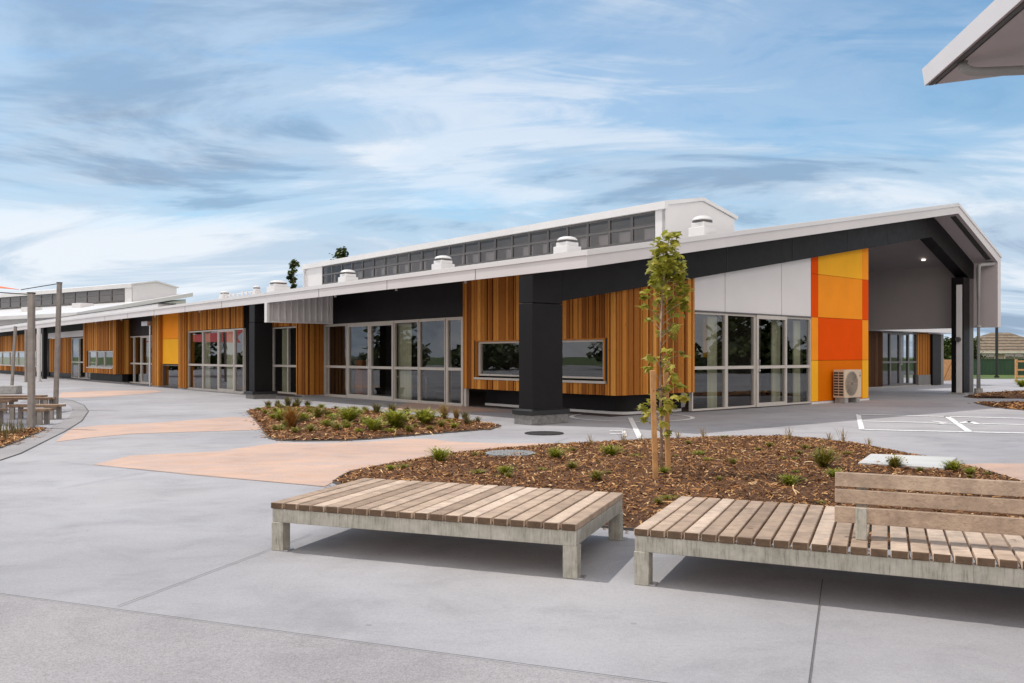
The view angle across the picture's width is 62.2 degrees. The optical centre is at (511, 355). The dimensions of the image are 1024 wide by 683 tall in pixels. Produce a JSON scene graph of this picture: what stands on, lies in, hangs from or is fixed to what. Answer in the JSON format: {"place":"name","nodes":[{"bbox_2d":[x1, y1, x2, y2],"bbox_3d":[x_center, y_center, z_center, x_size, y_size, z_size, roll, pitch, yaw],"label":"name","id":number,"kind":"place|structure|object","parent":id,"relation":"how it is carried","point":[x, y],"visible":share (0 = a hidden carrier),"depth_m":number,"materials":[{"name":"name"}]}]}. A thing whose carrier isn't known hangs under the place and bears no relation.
{"place":"outdoors","nodes":[
{"label":"outdoors","id":0,"kind":"place"},
{"bbox_2d":[0,398,87,458],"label":"band paving","id":1,"kind":"structure","parent":0,"point":[78,413],"depth_m":15.37,"materials":[{"name":"concrete"}]},
{"bbox_2d":[59,390,162,397],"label":"sand paving","id":2,"kind":"structure","parent":0,"point":[86,394],"depth_m":31.17,"materials":[{"name":"concrete"}]},
{"bbox_2d":[56,417,260,441],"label":"sand paving","id":3,"kind":"structure","parent":0,"point":[226,424],"depth_m":16.45,"materials":[{"name":"concrete"}]},
{"bbox_2d":[286,259,299,288],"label":"slender tree","id":4,"kind":"object","parent":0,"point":[291,278],"visible":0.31,"depth_m":74.85,"materials":[{"name":"green plant"}]},
{"bbox_2d":[94,439,553,485],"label":"sand paving","id":5,"kind":"structure","parent":0,"point":[319,464],"depth_m":11.39,"materials":[{"name":"concrete"}]},
{"bbox_2d":[0,594,653,682],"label":"coarse paving","id":6,"kind":"structure","parent":0,"point":[43,641],"depth_m":3.92,"materials":[{"name":"concrete"}]},
{"bbox_2d":[355,359,367,394],"bbox_3d":[-5.133,0.745,29.382,0.440,1.270,0.490,0,0,-40],"label":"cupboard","id":7,"kind":"object","parent":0,"point":[361,380],"visible":0.68,"depth_m":29.20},
{"bbox_2d":[385,402,511,412],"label":"sand paving","id":8,"kind":"structure","parent":0,"point":[423,406],"depth_m":22.35,"materials":[{"name":"concrete"}]},
{"bbox_2d":[0,369,1023,682],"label":"paving","id":9,"kind":"structure","parent":0,"point":[76,527],"depth_m":5.40,"materials":[{"name":"concrete"}]},
{"bbox_2d":[0,385,21,393],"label":"bench","id":10,"kind":"object","parent":9,"relation":"on","point":[10,389],"visible":1,"depth_m":30.69,"materials":[{"name":"concrete"}]},
{"bbox_2d":[10,326,16,384],"bbox_3d":[-22.733,0.040,38.671,0.323,2.720,0.210,0,0,0],"label":"post","id":11,"kind":"object","parent":9,"relation":"on","point":[13,355],"visible":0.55,"depth_m":38.62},
{"bbox_2d":[0,395,47,403],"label":"bench","id":12,"kind":"object","parent":9,"relation":"on","point":[37,401],"visible":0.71,"depth_m":22.91,"materials":[{"name":"brown wood"}]},
{"bbox_2d":[24,329,26,381],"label":"post","id":13,"kind":"object","parent":9,"relation":"on","point":[25,355],"visible":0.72,"depth_m":44.57,"materials":[{"name":"metal"}]},
{"bbox_2d":[0,397,55,407],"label":"bench","id":14,"kind":"object","parent":9,"relation":"on","point":[46,399],"visible":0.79,"depth_m":21.71,"materials":[{"name":"brown wood"}]},
{"bbox_2d":[24,292,35,427],"bbox_3d":[-9.298,0.090,16.417,0.210,2.620,0.210,0,0,0],"label":"post","id":15,"kind":"object","parent":9,"relation":"on","point":[31,358],"visible":0.9,"depth_m":16.36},
{"bbox_2d":[5,404,65,419],"bbox_3d":[-10.486,1.240,18.699,1.128,0.320,0.426,0,0,0],"label":"bench","id":16,"kind":"object","parent":9,"relation":"on","point":[22,406],"visible":0.91,"depth_m":18.57,"materials":[{"name":"brown wood"}]},
{"bbox_2d":[22,408,54,424],"bbox_3d":[-9.630,1.240,17.261,0.460,0.320,0.384,0,0,-3],"label":"bench","id":17,"kind":"object","parent":9,"relation":"on","point":[39,416],"visible":0.72,"depth_m":17.21,"materials":[{"name":"grey concrete"}]},
{"bbox_2d":[36,328,41,381],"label":"column","id":18,"kind":"structure","parent":9,"relation":"on","point":[38,354],"depth_m":45.11,"materials":[{"name":"white metal"}]},
{"bbox_2d":[53,282,62,409],"bbox_3d":[-11.819,-0.250,22.028,0.252,3.300,0.196,0,0,0],"label":"post","id":19,"kind":"object","parent":9,"relation":"on","point":[57,340],"visible":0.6,"depth_m":21.98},
{"bbox_2d":[0,270,380,398],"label":"classroom block","id":20,"kind":"structure","parent":9,"relation":"on","point":[158,345],"depth_m":37.03,"materials":[{"name":"brown wood"}]},
{"bbox_2d":[71,338,78,377],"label":"window","id":21,"kind":"structure","parent":20,"relation":"in","point":[72,361],"depth_m":52.01,"materials":[{"name":"metal"}]},
{"bbox_2d":[133,336,140,382],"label":"window","id":22,"kind":"structure","parent":20,"relation":"in","point":[134,337],"depth_m":42.57,"materials":[{"name":"metal"}]},
{"bbox_2d":[141,336,148,383],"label":"door","id":23,"kind":"structure","parent":20,"relation":"in","point":[143,382],"depth_m":41.65,"materials":[{"name":"metal"}]},
{"bbox_2d":[188,331,202,389],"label":"window","id":24,"kind":"structure","parent":20,"relation":"in","point":[189,332],"depth_m":35.16,"materials":[{"name":"metal"}]},
{"bbox_2d":[205,332,210,388],"bbox_3d":[-12.308,0.195,34.343,0.070,2.310,0.500,0,0,-40],"label":"curtain","id":25,"kind":"object","parent":20,"relation":"hanging from","point":[207,359],"visible":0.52,"depth_m":34.25,"materials":[{"name":"beige fabric"}]},
{"bbox_2d":[203,330,217,390],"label":"window","id":26,"kind":"structure","parent":20,"relation":"in","point":[204,331],"depth_m":33.91,"materials":[{"name":"metal"}]},
{"bbox_2d":[218,329,233,391],"bbox_3d":[-10.866,0.185,32.249,0.171,2.370,1.560,0,0,-40],"label":"door","id":27,"kind":"structure","parent":20,"relation":"in","point":[221,330],"depth_m":32.72,"materials":[{"name":"metal"}]},
{"bbox_2d":[227,332,232,388],"bbox_3d":[-10.755,0.195,32.514,0.070,2.310,0.700,0,0,-40],"label":"curtain","id":28,"kind":"object","parent":20,"relation":"hanging from","point":[229,359],"visible":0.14,"depth_m":32.54,"materials":[{"name":"beige fabric"}]},
{"bbox_2d":[234,328,245,392],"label":"window","id":29,"kind":"structure","parent":20,"relation":"in","point":[244,329],"depth_m":31.23,"materials":[{"name":"metal"}]},
{"bbox_2d":[273,327,286,392],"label":"window","id":30,"kind":"structure","parent":20,"relation":"in","point":[274,365],"depth_m":31.64,"materials":[{"name":"metal"}]},
{"bbox_2d":[282,329,290,391],"bbox_3d":[-8.315,0.185,31.338,0.069,2.330,0.650,0,0,-40],"label":"curtain","id":31,"kind":"object","parent":20,"relation":"hanging from","point":[284,359],"visible":0.54,"depth_m":31.39,"materials":[{"name":"beige fabric"}]},
{"bbox_2d":[287,326,295,393],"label":"window","id":32,"kind":"structure","parent":20,"relation":"in","point":[288,328],"depth_m":30.69,"materials":[{"name":"metal"}]},
{"bbox_2d":[243,405,501,440],"bbox_3d":[-3.308,1.333,18.623,4.480,0.109,9.143,0,0,-21],"label":"mulch bed","id":33,"kind":"object","parent":9,"relation":"on","point":[367,435],"visible":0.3,"depth_m":15.32,"materials":[{"name":"brown wood"}]},
{"bbox_2d":[278,406,307,428],"bbox_3d":[-3.951,1.121,15.436,0.647,0.449,0.575,0,0,0],"label":"grass tuft","id":34,"kind":"object","parent":33,"relation":"on","point":[290,418],"visible":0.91,"depth_m":15.35,"materials":[{"name":"brown plant"}]},
{"bbox_2d":[311,404,327,417],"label":"grass tuft","id":35,"kind":"object","parent":33,"relation":"on","point":[317,412],"visible":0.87,"depth_m":17.73,"materials":[{"name":"plant"}]},
{"bbox_2d":[332,406,366,421],"bbox_3d":[-3.115,1.146,16.432,0.676,0.325,0.746,0,0,-44],"label":"leafy shrub","id":36,"kind":"object","parent":33,"relation":"on","point":[349,415],"visible":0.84,"depth_m":16.37,"materials":[{"name":"green plant"}]},
{"bbox_2d":[246,409,500,441],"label":"kerb","id":37,"kind":"structure","parent":33,"relation":"on","point":[367,438],"depth_m":14.44,"materials":[{"name":"grey concrete"}]},
{"bbox_2d":[359,416,389,430],"bbox_3d":[-2.409,1.196,14.956,0.620,0.272,0.624,0,0,0],"label":"leafy shrub","id":38,"kind":"object","parent":33,"relation":"on","point":[371,424],"visible":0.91,"depth_m":14.91,"materials":[{"name":"plant"}]},
{"bbox_2d":[379,408,416,427],"bbox_3d":[-2.110,1.141,15.498,0.753,0.364,0.752,0,0,0],"label":"leafy shrub","id":39,"kind":"object","parent":33,"relation":"on","point":[395,419],"visible":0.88,"depth_m":15.41,"materials":[{"name":"green plant"}]},
{"bbox_2d":[409,406,446,423],"bbox_3d":[-1.615,1.144,16.172,0.684,0.330,0.706,0,0,-35],"label":"leafy shrub","id":40,"kind":"object","parent":33,"relation":"on","point":[424,416],"visible":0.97,"depth_m":16.09,"materials":[{"name":"green plant"}]},
{"bbox_2d":[437,403,451,418],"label":"grass tuft","id":41,"kind":"object","parent":33,"relation":"on","point":[444,409],"visible":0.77,"depth_m":17.38,"materials":[{"name":"plant"}]},
{"bbox_2d":[0,398,822,682],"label":"paving joint","id":42,"kind":"object","parent":9,"relation":"on","point":[367,642],"visible":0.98,"depth_m":4.47,"materials":[{"name":"grey concrete"}]},
{"bbox_2d":[271,478,627,578],"bbox_3d":[-0.421,1.226,6.294,2.312,0.348,1.315,0,0,20],"label":"platform bench","id":43,"kind":"object","parent":9,"relation":"on","point":[570,521],"visible":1,"depth_m":5.93,"materials":[{"name":"brown wood"}]},
{"bbox_2d":[525,431,563,435],"bbox_3d":[0.575,1.391,15.198,0.700,0.017,0.700,0,0,0],"label":"manhole cover","id":44,"kind":"object","parent":9,"relation":"on","point":[544,433],"visible":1,"depth_m":15.08,"materials":[{"name":"metal"}]},
{"bbox_2d":[265,197,1001,424],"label":"school building","id":45,"kind":"structure","parent":9,"relation":"on","point":[542,323],"depth_m":24.52,"materials":[{"name":"black metal"}]},
{"bbox_2d":[325,324,346,396],"bbox_3d":[-5.953,0.165,28.850,0.100,2.410,1.500,0,0,-40],"label":"window","id":46,"kind":"structure","parent":45,"relation":"in","point":[327,327],"depth_m":29.29,"materials":[{"name":"metal"}]},
{"bbox_2d":[347,323,368,397],"bbox_3d":[-5.016,0.165,27.691,0.171,2.410,1.400,0,0,-40],"label":"door","id":47,"kind":"structure","parent":45,"relation":"in","point":[349,326],"depth_m":28.15,"materials":[{"name":"metal"}]},
{"bbox_2d":[368,322,393,399],"bbox_3d":[-4.097,0.165,26.609,0.171,2.410,1.400,0,0,-40],"label":"door","id":48,"kind":"structure","parent":45,"relation":"in","point":[370,361],"depth_m":26.90,"materials":[{"name":"metal"}]},
{"bbox_2d":[398,323,411,399],"bbox_3d":[-3.262,0.185,26.019,0.070,2.330,0.700,0,0,-40],"label":"curtain","id":49,"kind":"object","parent":45,"relation":"hanging from","point":[405,359],"visible":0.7,"depth_m":25.97,"materials":[{"name":"beige fabric"}]},
{"bbox_2d":[394,320,418,401],"bbox_3d":[-3.158,0.165,25.557,0.100,2.410,1.340,0,0,-40],"label":"window","id":50,"kind":"structure","parent":45,"relation":"in","point":[395,323],"depth_m":26.01,"materials":[{"name":"metal"}]},
{"bbox_2d":[409,250,421,272],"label":"window","id":51,"kind":"structure","parent":45,"relation":"in","point":[420,260],"depth_m":35.82,"materials":[{"name":"metal"}]},
{"bbox_2d":[419,319,445,403],"bbox_3d":[-2.281,0.165,24.523,0.100,2.410,1.310,0,0,-40],"label":"window","id":52,"kind":"structure","parent":45,"relation":"in","point":[421,368],"depth_m":24.66,"materials":[{"name":"metal"}]},
{"bbox_2d":[446,318,465,404],"bbox_3d":[-1.573,0.165,23.689,0.100,2.410,0.800,0,0,-40],"label":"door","id":53,"kind":"structure","parent":45,"relation":"in","point":[448,321],"depth_m":23.90,"materials":[{"name":"metal"}]},
{"bbox_2d":[449,243,463,265],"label":"window","id":54,"kind":"structure","parent":45,"relation":"in","point":[453,255],"depth_m":33.48,"materials":[{"name":"metal"}]},
{"bbox_2d":[464,241,478,264],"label":"window","id":55,"kind":"structure","parent":45,"relation":"in","point":[473,252],"depth_m":32.88,"materials":[{"name":"metal"}]},
{"bbox_2d":[479,238,494,262],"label":"window","id":56,"kind":"structure","parent":45,"relation":"in","point":[492,249],"depth_m":32.13,"materials":[{"name":"metal"}]},
{"bbox_2d":[474,340,518,380],"bbox_3d":[-0.260,0.120,22.127,0.220,1.040,2.140,0,0,-40],"label":"window","id":57,"kind":"structure","parent":45,"relation":"in","point":[479,344],"depth_m":22.68,"materials":[{"name":"metal"}]},
{"bbox_2d":[495,235,511,260],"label":"window","id":58,"kind":"structure","parent":45,"relation":"in","point":[506,247],"depth_m":31.41,"materials":[{"name":"metal"}]},
{"bbox_2d":[512,232,528,258],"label":"window","id":59,"kind":"structure","parent":45,"relation":"in","point":[525,244],"depth_m":30.66,"materials":[{"name":"metal"}]},
{"bbox_2d":[529,229,547,255],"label":"window","id":60,"kind":"structure","parent":45,"relation":"in","point":[531,243],"depth_m":29.97,"materials":[{"name":"metal"}]},
{"bbox_2d":[548,226,566,253],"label":"window","id":61,"kind":"structure","parent":45,"relation":"in","point":[549,240],"depth_m":29.36,"materials":[{"name":"metal"}]},
{"bbox_2d":[567,222,587,248],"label":"window","id":62,"kind":"structure","parent":45,"relation":"in","point":[568,227],"depth_m":28.31,"materials":[{"name":"metal"}]},
{"bbox_2d":[562,338,606,383],"bbox_3d":[1.510,0.120,20.042,0.220,1.040,2.050,0,0,-40],"label":"window","id":63,"kind":"structure","parent":45,"relation":"in","point":[603,340],"depth_m":19.62,"materials":[{"name":"metal"}]},
{"bbox_2d":[588,219,608,247],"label":"window","id":64,"kind":"structure","parent":45,"relation":"in","point":[604,232],"depth_m":27.69,"materials":[{"name":"metal"}]},
{"bbox_2d":[609,215,631,245],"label":"window","id":65,"kind":"structure","parent":45,"relation":"in","point":[611,231],"depth_m":26.99,"materials":[{"name":"metal"}]},
{"bbox_2d":[632,211,654,242],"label":"window","id":66,"kind":"structure","parent":45,"relation":"in","point":[649,225],"depth_m":26.29,"materials":[{"name":"metal"}]},
{"bbox_2d":[689,312,725,410],"bbox_3d":[4.931,0.145,21.365,1.410,2.450,0.100,0,0,-40],"label":"window","id":67,"kind":"structure","parent":45,"relation":"in","point":[723,367],"depth_m":21.76,"materials":[{"name":"metal"}]},
{"bbox_2d":[707,316,716,407],"bbox_3d":[5.133,0.175,21.823,0.370,2.350,0.069,0,0,-40],"label":"curtain","id":68,"kind":"object","parent":45,"relation":"hanging from","point":[711,361],"visible":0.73,"depth_m":21.79,"materials":[{"name":"beige fabric"}]},
{"bbox_2d":[726,313,755,408],"bbox_3d":[5.969,0.145,22.245,1.310,2.450,0.100,0,0,-40],"label":"window","id":69,"kind":"structure","parent":45,"relation":"in","point":[753,317],"depth_m":22.59,"materials":[{"name":"metal"}]},
{"bbox_2d":[756,315,786,406],"bbox_3d":[7.070,0.145,23.080,1.450,2.450,0.171,0,0,-40],"label":"door","id":70,"kind":"structure","parent":45,"relation":"in","point":[784,319],"depth_m":23.24,"materials":[{"name":"metal"}]},
{"bbox_2d":[771,320,779,401],"bbox_3d":[7.355,0.175,23.709,0.400,2.350,0.069,0,0,-40],"label":"curtain","id":71,"kind":"object","parent":45,"relation":"hanging from","point":[775,360],"visible":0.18,"depth_m":23.67,"materials":[{"name":"beige fabric"}]},
{"bbox_2d":[793,321,799,401],"bbox_3d":[8.167,0.175,24.399,0.330,2.350,0.069,0,0,-40],"label":"curtain","id":72,"kind":"object","parent":45,"relation":"hanging from","point":[796,360],"visible":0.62,"depth_m":24.36,"materials":[{"name":"beige fabric"}]},
{"bbox_2d":[787,317,810,404],"bbox_3d":[8.065,0.145,24.024,1.290,2.450,0.100,0,0,-40],"label":"window","id":73,"kind":"structure","parent":45,"relation":"in","point":[808,366],"depth_m":24.40,"materials":[{"name":"metal"}]},
{"bbox_2d":[325,434,1023,554],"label":"mulch bed","id":74,"kind":"object","parent":9,"relation":"on","point":[628,523],"visible":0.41,"depth_m":9.43,"materials":[{"name":"brown wood"}]},
{"bbox_2d":[424,446,456,461],"bbox_3d":[-0.915,1.249,10.771,0.435,0.219,0.477,0,0,24],"label":"leafy shrub","id":75,"kind":"object","parent":74,"relation":"on","point":[440,454],"visible":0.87,"depth_m":10.71,"materials":[{"name":"plant"}]},
{"bbox_2d":[486,450,535,456],"bbox_3d":[-0.018,1.347,11.374,0.670,0.105,0.670,0,0,0],"label":"manhole cover","id":76,"kind":"object","parent":74,"relation":"on","point":[494,453],"visible":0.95,"depth_m":11.33,"materials":[{"name":"grey concrete"}]},
{"bbox_2d":[546,446,568,457],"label":"leafy shrub","id":77,"kind":"object","parent":74,"relation":"on","point":[554,453],"visible":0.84,"depth_m":10.79,"materials":[{"name":"plant"}]},
{"bbox_2d":[598,444,624,454],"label":"leafy shrub","id":78,"kind":"object","parent":74,"relation":"on","point":[611,450],"visible":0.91,"depth_m":11.13,"materials":[{"name":"plant"}]},
{"bbox_2d":[650,370,660,477],"bbox_3d":[1.581,0.780,9.336,0.098,1.240,0.439,0,0,15],"label":"tree stake","id":79,"kind":"object","parent":74,"relation":"on","point":[653,390],"visible":0.8,"depth_m":9.13,"materials":[{"name":"brown wood"}]},
{"bbox_2d":[661,366,670,469],"bbox_3d":[1.745,0.760,9.669,0.094,1.280,0.416,0,0,17],"label":"tree stake","id":80,"kind":"object","parent":74,"relation":"on","point":[667,442],"visible":0.47,"depth_m":9.80,"materials":[{"name":"brown wood"}]},
{"bbox_2d":[637,230,695,469],"bbox_3d":[1.699,0.007,9.516,0.733,2.817,0.663,0,0,0],"label":"young tree","id":81,"kind":"object","parent":74,"relation":"on","point":[665,265],"visible":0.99,"depth_m":9.46,"materials":[{"name":"green plant"}]},
{"bbox_2d":[332,436,1016,553],"bbox_3d":[1.874,1.389,10.031,7.700,0.022,8.958,0,0,0],"label":"garden edging","id":82,"kind":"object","parent":74,"relation":"on","point":[603,526],"depth_m":9.28,"materials":[{"name":"concrete"}]},
{"bbox_2d":[777,473,804,485],"bbox_3d":[2.836,1.266,8.635,0.304,0.139,0.298,0,0,38],"label":"leafy shrub","id":83,"kind":"object","parent":74,"relation":"on","point":[790,481],"visible":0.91,"depth_m":8.61,"materials":[{"name":"plant"}]},
{"bbox_2d":[807,445,840,467],"bbox_3d":[3.694,1.192,10.026,0.474,0.270,0.462,0,0,0],"label":"grass tuft","id":84,"kind":"object","parent":74,"relation":"on","point":[822,459],"visible":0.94,"depth_m":9.98,"materials":[{"name":"green plant"}]},
{"bbox_2d":[885,454,907,467],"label":"grass tuft","id":85,"kind":"object","parent":74,"relation":"on","point":[895,462],"visible":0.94,"depth_m":9.99,"materials":[{"name":"plant"}]},
{"bbox_2d":[858,454,956,469],"bbox_3d":[4.910,1.335,10.527,0.999,0.090,1.202,0,0,32],"label":"concrete lid","id":86,"kind":"object","parent":74,"relation":"on","point":[926,462],"visible":0.6,"depth_m":10.43,"materials":[{"name":"grey concrete"}]},
{"bbox_2d":[939,459,964,470],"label":"leafy shrub","id":87,"kind":"object","parent":74,"relation":"on","point":[952,465],"visible":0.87,"depth_m":9.78,"materials":[{"name":"plant"}]},
{"bbox_2d":[569,413,1023,437],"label":"court marking","id":88,"kind":"object","parent":9,"relation":"on","point":[858,416],"visible":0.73,"depth_m":17.63,"materials":[{"name":"paint"}]},
{"bbox_2d":[634,472,1023,587],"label":"platform bench","id":89,"kind":"object","parent":9,"relation":"on","point":[682,525],"visible":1,"depth_m":4.84,"materials":[{"name":"brown wood"}]},
{"bbox_2d":[833,369,860,402],"bbox_3d":[9.989,0.910,25.249,1.012,0.980,0.380,0,0,-40],"label":"air conditioner","id":90,"kind":"object","parent":9,"relation":"on","point":[846,385],"visible":1,"depth_m":25.00,"materials":[{"name":"beige plastic"}]},
{"bbox_2d":[868,328,950,388],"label":"wing","id":91,"kind":"structure","parent":9,"relation":"on","point":[886,361],"depth_m":39.18,"materials":[{"name":"glass"}]},
{"bbox_2d":[883,332,889,385],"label":"window","id":92,"kind":"structure","parent":91,"relation":"in","point":[888,333],"depth_m":37.43,"materials":[{"name":"metal"}]},
{"bbox_2d":[890,332,899,385],"bbox_3d":[17.018,0.165,37.785,0.950,2.370,0.100,0,0,-40],"label":"door","id":93,"kind":"structure","parent":91,"relation":"in","point":[891,333],"depth_m":38.00,"materials":[{"name":"metal"}]},
{"bbox_2d":[900,333,908,385],"bbox_3d":[17.704,0.165,38.367,0.850,2.370,0.100,0,0,-40],"label":"door","id":94,"kind":"structure","parent":91,"relation":"in","point":[907,334],"depth_m":38.57,"materials":[{"name":"metal"}]},
{"bbox_2d":[909,333,916,384],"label":"window","id":95,"kind":"structure","parent":91,"relation":"in","point":[915,334],"depth_m":39.12,"materials":[{"name":"metal"}]},
{"bbox_2d":[944,360,950,380],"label":"timber gate","id":96,"kind":"structure","parent":9,"relation":"on","point":[947,370],"depth_m":45.04,"materials":[{"name":"brown wood"}]},
{"bbox_2d":[966,394,1004,397],"bbox_3d":[18.826,1.390,30.676,3.552,0.001,9.186,0,0,34],"label":"mulch bed","id":97,"kind":"object","parent":9,"relation":"on","point":[988,396],"visible":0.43,"depth_m":28.08,"materials":[{"name":"wood"}]},
{"bbox_2d":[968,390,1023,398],"bbox_3d":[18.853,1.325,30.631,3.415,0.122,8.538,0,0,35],"label":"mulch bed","id":98,"kind":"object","parent":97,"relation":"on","point":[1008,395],"visible":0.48,"depth_m":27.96,"materials":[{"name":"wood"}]},
{"label":"mulch bed","id":99,"kind":"structure","parent":9,"relation":"on","visible":0},
{"bbox_2d":[969,400,1023,408],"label":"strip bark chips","id":100,"kind":"object","parent":99,"relation":"on","point":[1004,404],"visible":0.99,"depth_m":23.48,"materials":[{"name":"wood"}]},
{"bbox_2d":[0,0,1023,357],"label":"sky","id":101,"kind":"structure","parent":0,"point":[203,148],"materials":[{"name":"blue"}]},
{"bbox_2d":[904,358,1023,378],"bbox_3d":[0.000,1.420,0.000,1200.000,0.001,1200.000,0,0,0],"label":"grass field","id":102,"kind":"structure","parent":0,"point":[992,376],"depth_m":57.37,"materials":[{"name":"plant"}]},
{"bbox_2d":[0,281,192,368],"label":"back hall","id":103,"kind":"structure","parent":102,"relation":"on","point":[75,301],"depth_m":88.06,"materials":[{"name":"white metal"}]},
{"bbox_2d":[329,246,348,259],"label":"dark tree","id":104,"kind":"object","parent":102,"relation":"on","point":[340,252],"visible":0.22,"depth_m":75.69,"materials":[{"name":"green plant"}]},
{"bbox_2d":[944,336,976,358],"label":"dark tree","id":105,"kind":"object","parent":102,"relation":"on","point":[947,348],"visible":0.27,"depth_m":89.39,"materials":[{"name":"green plant"}]},
{"bbox_2d":[904,359,1023,374],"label":"green fence","id":106,"kind":"object","parent":102,"relation":"on","point":[1005,366],"visible":0.31,"depth_m":62.02,"materials":[{"name":"green metal"}]},
{"bbox_2d":[994,327,998,377],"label":"lamp post","id":107,"kind":"object","parent":102,"relation":"on","point":[996,353],"visible":0.83,"depth_m":53.48,"materials":[{"name":"metal"}]},
{"bbox_2d":[975,333,1023,358],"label":"house","id":108,"kind":"structure","parent":102,"relation":"on","point":[1010,345],"depth_m":98.44,"materials":[{"name":"tile"}]},
{"bbox_2d":[922,0,1023,85],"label":"canopy roof","id":109,"kind":"structure","parent":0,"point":[988,42],"depth_m":8.47,"materials":[{"name":"white metal"}]},
{"bbox_2d":[965,463,1023,479],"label":"sand paving","id":110,"kind":"structure","parent":0,"point":[1014,470],"depth_m":10.48,"materials":[{"name":"concrete"}]},
{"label":"mulch bed","id":111,"kind":"structure","parent":0,"visible":0},
{"bbox_2d":[0,426,52,447],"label":"side bark chips","id":112,"kind":"object","parent":111,"relation":"on","point":[6,441],"visible":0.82,"depth_m":14.50,"materials":[{"name":"brown wood"}]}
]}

